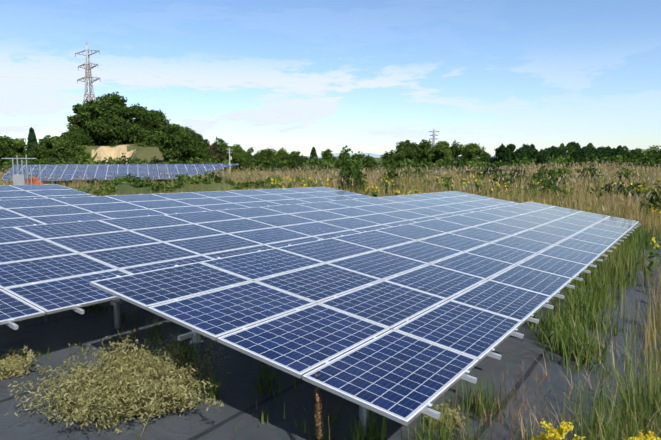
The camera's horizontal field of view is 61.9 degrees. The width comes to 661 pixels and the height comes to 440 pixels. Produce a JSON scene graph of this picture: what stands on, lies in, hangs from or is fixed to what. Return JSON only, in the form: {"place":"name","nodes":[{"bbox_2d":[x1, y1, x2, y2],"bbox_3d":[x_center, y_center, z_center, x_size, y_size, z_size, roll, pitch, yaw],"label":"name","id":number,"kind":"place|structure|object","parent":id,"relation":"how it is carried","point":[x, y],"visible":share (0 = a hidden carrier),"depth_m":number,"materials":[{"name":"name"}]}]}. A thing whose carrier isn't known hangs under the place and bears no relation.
{"place":"outdoors","nodes":[
{"label":"outdoors","id":0,"kind":"place"},
{"bbox_2d":[0,184,94,199],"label":"solar panels","id":1,"kind":"object","parent":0,"point":[11,192],"visible":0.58,"depth_m":17.91,"materials":[{"name":"blue glass"}]},
{"bbox_2d":[0,164,237,183],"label":"solar field","id":2,"kind":"structure","parent":0,"point":[67,172],"depth_m":94.94,"materials":[{"name":"blue glass"}]},
{"bbox_2d":[66,144,180,163],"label":"earth mound","id":3,"kind":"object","parent":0,"point":[131,151],"depth_m":182.52,"materials":[{"name":"soil"}]},
{"bbox_2d":[75,42,100,102],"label":"pylon","id":4,"kind":"object","parent":3,"relation":"on","point":[88,76],"visible":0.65,"depth_m":207.68,"materials":[{"name":"grey metal"}]},
{"bbox_2d":[0,31,92,82],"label":"power lines","id":5,"kind":"object","parent":4,"relation":"attached to","point":[35,63],"visible":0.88,"depth_m":189.54,"materials":[{"name":"silver metal"}]},
{"bbox_2d":[76,42,414,147],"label":"power lines","id":6,"kind":"object","parent":4,"relation":"hanging from","point":[222,107],"visible":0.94,"depth_m":268.80,"materials":[{"name":"silver metal"}]},
{"bbox_2d":[0,91,381,172],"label":"hill trees","id":7,"kind":"object","parent":3,"relation":"on","point":[105,119],"depth_m":175.52,"materials":[{"name":"green plant"}]},
{"bbox_2d":[0,160,660,439],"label":"tall grass","id":8,"kind":"structure","parent":0,"point":[601,204],"depth_m":40.74,"materials":[{"name":"beige plant"}]},
{"bbox_2d":[26,176,43,184],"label":"orange rig","id":9,"kind":"object","parent":8,"relation":"on","point":[35,181],"visible":0.27,"depth_m":80.74,"materials":[{"name":"orange metal"}]},
{"bbox_2d":[290,145,660,218],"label":"field shrubs","id":10,"kind":"object","parent":8,"relation":"on","point":[391,173],"depth_m":47.62,"materials":[{"name":"green plant"}]},
{"bbox_2d":[0,0,660,155],"label":"sky","id":11,"kind":"structure","parent":0,"point":[544,74],"materials":[{"name":"blue"}]},
{"bbox_2d":[1,158,660,236],"bbox_3d":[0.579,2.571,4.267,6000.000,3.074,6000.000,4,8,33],"label":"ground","id":12,"kind":"structure","parent":0,"point":[221,173],"depth_m":102.38,"materials":[{"name":"green plant"}]},
{"bbox_2d":[1,155,41,184],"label":"switchgear poles","id":13,"kind":"object","parent":12,"relation":"on","point":[18,179],"visible":0.77,"depth_m":77.73,"materials":[{"name":"silver metal"}]},
{"bbox_2d":[93,178,276,195],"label":"berm","id":14,"kind":"structure","parent":12,"relation":"on","point":[123,187],"depth_m":53.58,"materials":[{"name":"green plant"}]},
{"bbox_2d":[75,171,303,195],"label":"shrubs","id":15,"kind":"object","parent":14,"relation":"on","point":[140,183],"depth_m":54.51,"materials":[{"name":"green plant"}]},
{"bbox_2d":[226,148,232,173],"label":"utility pole","id":16,"kind":"object","parent":12,"relation":"on","point":[229,152],"visible":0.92,"depth_m":146.44,"materials":[{"name":"grey metal"}]},
{"bbox_2d":[0,237,660,439],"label":"weed sheet","id":17,"kind":"object","parent":12,"relation":"on","point":[92,330],"depth_m":6.50,"materials":[{"name":"grey fabric"}]},
{"bbox_2d":[8,190,357,218],"bbox_3d":[-6.397,0.244,13.226,4.164,1.942,27.785,4,8,33],"label":"solar table frame","id":18,"kind":"object","parent":17,"relation":"on","point":[160,193],"visible":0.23,"depth_m":16.09,"materials":[{"name":"silver metal"}]},
{"bbox_2d":[0,187,374,227],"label":"solar panels","id":19,"kind":"object","parent":18,"relation":"on","point":[40,211],"visible":0.71,"depth_m":15.87,"materials":[{"name":"blue glass"}]},
{"bbox_2d":[5,194,512,329],"bbox_3d":[-0.771,0.469,13.690,4.164,2.015,31.124,4,8,33],"label":"solar table frame","id":20,"kind":"object","parent":17,"relation":"on","point":[116,303],"visible":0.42,"depth_m":8.09,"materials":[{"name":"grey metal"}]},
{"bbox_2d":[0,191,519,324],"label":"solar panels","id":21,"kind":"object","parent":20,"relation":"on","point":[64,278],"visible":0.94,"depth_m":10.32,"materials":[{"name":"blue glass"}]},
{"bbox_2d":[116,206,640,436],"bbox_3d":[4.461,0.746,13.561,4.164,1.758,19.437,4,8,33],"label":"solar table frame","id":22,"kind":"object","parent":17,"relation":"on","point":[364,411],"visible":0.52,"depth_m":6.56,"materials":[{"name":"grey metal"}]},
{"bbox_2d":[90,202,638,425],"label":"solar panels","id":23,"kind":"object","parent":22,"relation":"on","point":[399,369],"visible":1,"depth_m":6.94,"materials":[{"name":"blue glass"}]},
{"bbox_2d":[0,194,660,439],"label":"plants","id":24,"kind":"object","parent":12,"relation":"on","point":[118,386],"visible":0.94,"depth_m":5.75,"materials":[{"name":"green plant"}]},
{"bbox_2d":[429,129,438,146],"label":"pylon","id":25,"kind":"object","parent":12,"relation":"on","point":[433,139],"visible":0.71,"depth_m":621.57,"materials":[{"name":"grey metal"}]},
{"bbox_2d":[379,139,660,170],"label":"tree line","id":26,"kind":"object","parent":12,"relation":"on","point":[407,152],"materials":[{"name":"green plant"}]},
{"bbox_2d":[252,153,493,157],"bbox_3d":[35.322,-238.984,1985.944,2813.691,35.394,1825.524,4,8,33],"label":"distant ridge","id":27,"kind":"structure","parent":0,"point":[366,154],"depth_m":2576.55,"materials":[{"name":"blue"}]}
]}

